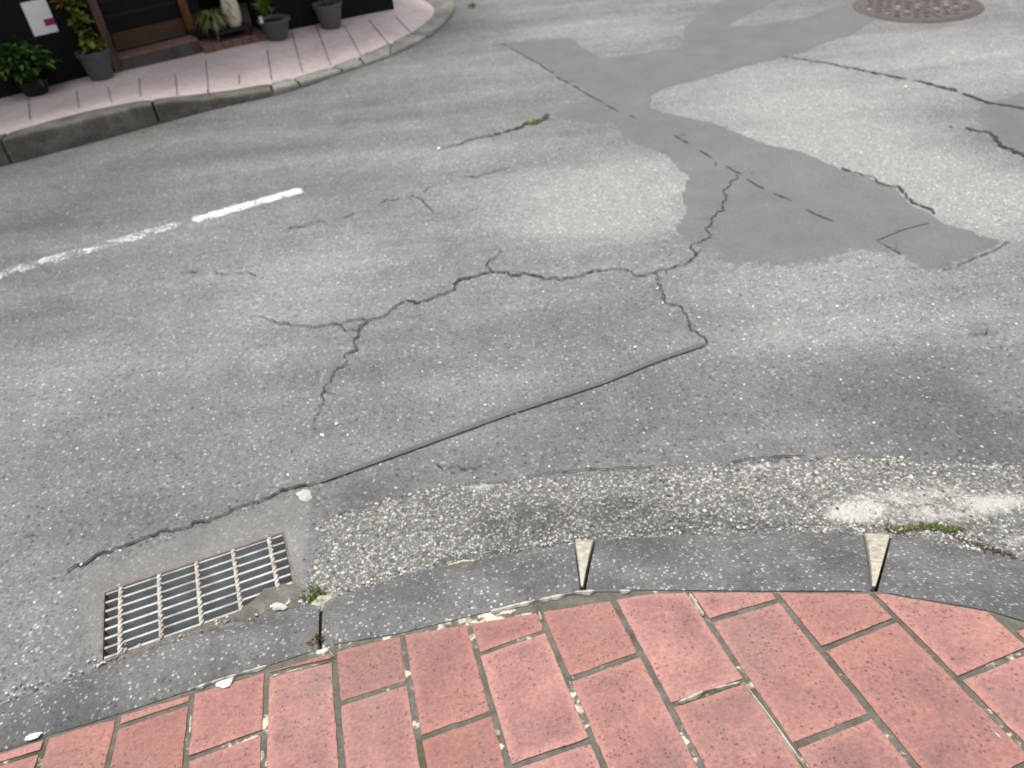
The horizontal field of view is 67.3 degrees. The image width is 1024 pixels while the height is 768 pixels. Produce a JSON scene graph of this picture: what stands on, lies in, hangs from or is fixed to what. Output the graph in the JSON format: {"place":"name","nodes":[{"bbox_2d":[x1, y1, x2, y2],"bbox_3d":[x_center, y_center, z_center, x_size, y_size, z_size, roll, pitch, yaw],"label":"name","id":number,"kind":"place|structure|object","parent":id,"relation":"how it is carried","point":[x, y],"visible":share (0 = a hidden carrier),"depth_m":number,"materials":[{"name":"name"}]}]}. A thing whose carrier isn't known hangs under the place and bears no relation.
{"place":"outdoors","nodes":[
{"label":"outdoors","id":0,"kind":"place"},
{"bbox_2d":[0,0,433,134],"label":"sidewalk","id":1,"kind":"structure","parent":0,"point":[297,52],"depth_m":4.65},
{"bbox_2d":[0,35,64,96],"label":"potted plant","id":2,"kind":"object","parent":1,"relation":"on","point":[23,58],"visible":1,"depth_m":4.26,"materials":[{"name":"green plant"}]},
{"bbox_2d":[50,0,113,80],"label":"potted plant","id":3,"kind":"object","parent":1,"relation":"on","point":[93,56],"visible":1,"depth_m":4.41,"materials":[{"name":"green plant"}]},
{"bbox_2d":[0,0,393,98],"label":"shop building","id":4,"kind":"structure","parent":1,"relation":"on","point":[143,33],"depth_m":4.70,"materials":[{"name":"brown wood"}]},
{"bbox_2d":[20,0,58,36],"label":"notice","id":5,"kind":"object","parent":4,"relation":"attached to","point":[39,17],"visible":1,"depth_m":4.30,"materials":[{"name":"white paper"}]},
{"bbox_2d":[97,0,203,48],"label":"door","id":6,"kind":"structure","parent":4,"relation":"in","point":[128,22],"depth_m":4.73,"materials":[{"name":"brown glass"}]},
{"bbox_2d":[207,21,253,41],"bbox_3d":[-1.826,-2.273,4.981,0.248,0.070,0.170,-30,45,-27],"label":"plant stand","id":7,"kind":"object","parent":4,"relation":"on","point":[228,29],"visible":0.81,"depth_m":4.93,"materials":[{"name":"black metal"}]},
{"bbox_2d":[193,7,230,35],"bbox_3d":[-1.900,-2.319,4.906,0.267,0.122,0.275,-6,39,0],"label":"potted plant","id":8,"kind":"object","parent":7,"relation":"on","point":[215,20],"visible":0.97,"depth_m":4.86,"materials":[{"name":"green plant"}]},
{"bbox_2d":[220,0,241,27],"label":"figurine","id":9,"kind":"object","parent":7,"relation":"on","point":[231,8],"visible":0.99,"depth_m":4.87,"materials":[{"name":"beige ceramic"}]},
{"bbox_2d":[253,0,289,39],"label":"potted plant","id":10,"kind":"object","parent":1,"relation":"on","point":[275,27],"visible":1,"depth_m":4.96,"materials":[{"name":"green plant"}]},
{"bbox_2d":[312,0,341,28],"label":"potted plant","id":11,"kind":"object","parent":1,"relation":"on","point":[328,13],"visible":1,"depth_m":5.16,"materials":[{"name":"grey plant"}]},
{"bbox_2d":[467,0,476,7],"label":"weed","id":12,"kind":"object","parent":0,"point":[472,4],"visible":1,"depth_m":5.67,"materials":[{"name":"green plant"}]},
{"bbox_2d":[0,0,1023,704],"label":"road","id":13,"kind":"structure","parent":0,"point":[784,196],"depth_m":2.69,"materials":[{"name":"grey asphalt"}]},
{"bbox_2d":[70,489,317,668],"bbox_3d":[-0.709,0.527,1.846,0.594,0.249,0.363,-15,40,-11],"label":"storm drain","id":14,"kind":"object","parent":13,"relation":"in","point":[241,566],"visible":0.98,"depth_m":1.76,"materials":[{"name":"concrete"}]},
{"bbox_2d":[272,602,287,609],"bbox_3d":[-0.512,0.483,1.679,0.046,0.007,0.021,-2,39,5],"label":"stone","id":15,"kind":"object","parent":14,"relation":"on","point":[278,606],"visible":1,"depth_m":1.68,"materials":[{"name":"white stone"}]},
{"bbox_2d":[296,489,311,500],"bbox_3d":[-0.523,0.280,1.936,0.041,0.008,0.051,-31,46,-28],"label":"stone","id":16,"kind":"object","parent":14,"relation":"on","point":[303,494],"visible":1,"depth_m":1.93,"materials":[{"name":"white stone"}]},
{"bbox_2d":[0,0,455,166],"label":"kerb","id":17,"kind":"structure","parent":13,"relation":"on","point":[56,135],"depth_m":4.17,"materials":[{"name":"concrete"}]},
{"bbox_2d":[0,533,1023,751],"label":"kerb","id":18,"kind":"structure","parent":13,"relation":"on","point":[799,562],"depth_m":1.58,"materials":[{"name":"stone"}]},
{"bbox_2d":[25,732,41,739],"bbox_3d":[-0.916,0.673,1.473,0.032,0.006,0.018,-6,39,0],"label":"paper scrap","id":19,"kind":"object","parent":18,"relation":"on","point":[32,736],"visible":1,"depth_m":1.47,"materials":[{"name":"white paper"}]},
{"bbox_2d":[305,632,324,647],"bbox_3d":[-0.399,0.522,1.565,0.039,0.014,0.029,9,41,17],"label":"weed","id":20,"kind":"object","parent":18,"relation":"on","point":[316,636],"visible":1,"depth_m":1.57,"materials":[{"name":"brown plant"}]},
{"bbox_2d":[310,594,333,611],"bbox_3d":[-0.414,0.470,1.675,0.037,0.010,0.049,22,47,30],"label":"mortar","id":21,"kind":"object","parent":18,"relation":"on","point":[324,600],"visible":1,"depth_m":1.67,"materials":[{"name":"beige concrete"}]},
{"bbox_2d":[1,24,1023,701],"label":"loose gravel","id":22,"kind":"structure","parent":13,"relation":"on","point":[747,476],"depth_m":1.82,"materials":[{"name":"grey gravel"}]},
{"bbox_2d":[527,117,539,124],"bbox_3d":[0.104,-1.296,3.778,0.077,0.033,0.067,-6,39,0],"label":"weed","id":23,"kind":"object","parent":13,"relation":"on","point":[534,122],"visible":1,"depth_m":3.78,"materials":[{"name":"green plant"}]},
{"bbox_2d":[300,454,1023,606],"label":"gutter","id":24,"kind":"object","parent":13,"relation":"on","point":[986,503],"visible":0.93,"depth_m":1.80,"materials":[{"name":"grey concrete"}]},
{"bbox_2d":[297,581,328,603],"bbox_3d":[-0.437,0.460,1.688,0.071,0.027,0.050,17,44,25],"label":"grass tuft","id":25,"kind":"object","parent":24,"relation":"on","point":[314,593],"visible":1,"depth_m":1.69,"materials":[{"name":"green plant"}]},
{"bbox_2d":[448,560,473,564],"bbox_3d":[-0.104,0.398,1.724,0.081,0.005,0.011,-7,39,-2],"label":"straw","id":26,"kind":"object","parent":24,"relation":"on","point":[461,561],"visible":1,"depth_m":1.72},
{"bbox_2d":[885,521,965,534],"bbox_3d":[0.916,0.319,1.707,0.171,0.004,0.040,0,39,7],"label":"moss","id":27,"kind":"object","parent":24,"relation":"on","point":[941,527],"visible":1,"depth_m":1.71,"materials":[{"name":"green plant"}]},
{"bbox_2d":[957,535,1015,557],"bbox_3d":[1.020,0.352,1.653,0.115,0.004,0.026,19,45,27],"label":"moss","id":28,"kind":"object","parent":24,"relation":"on","point":[997,550],"visible":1,"depth_m":1.65,"materials":[{"name":"brown plant"}]},
{"bbox_2d":[853,0,984,22],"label":"manhole cover","id":29,"kind":"object","parent":13,"relation":"on","point":[922,11],"visible":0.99,"depth_m":4.71,"materials":[{"name":"metal"}]},
{"bbox_2d":[0,589,1023,767],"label":"pavement","id":30,"kind":"structure","parent":0,"point":[622,678],"depth_m":1.36,"materials":[{"name":"red brick"}]},
{"bbox_2d":[215,677,232,687],"bbox_3d":[-0.564,0.587,1.506,0.035,0.006,0.020,-13,40,-9],"label":"paper scrap","id":31,"kind":"object","parent":30,"relation":"on","point":[225,683],"visible":1,"depth_m":1.51,"materials":[{"name":"white paper"}]}
]}

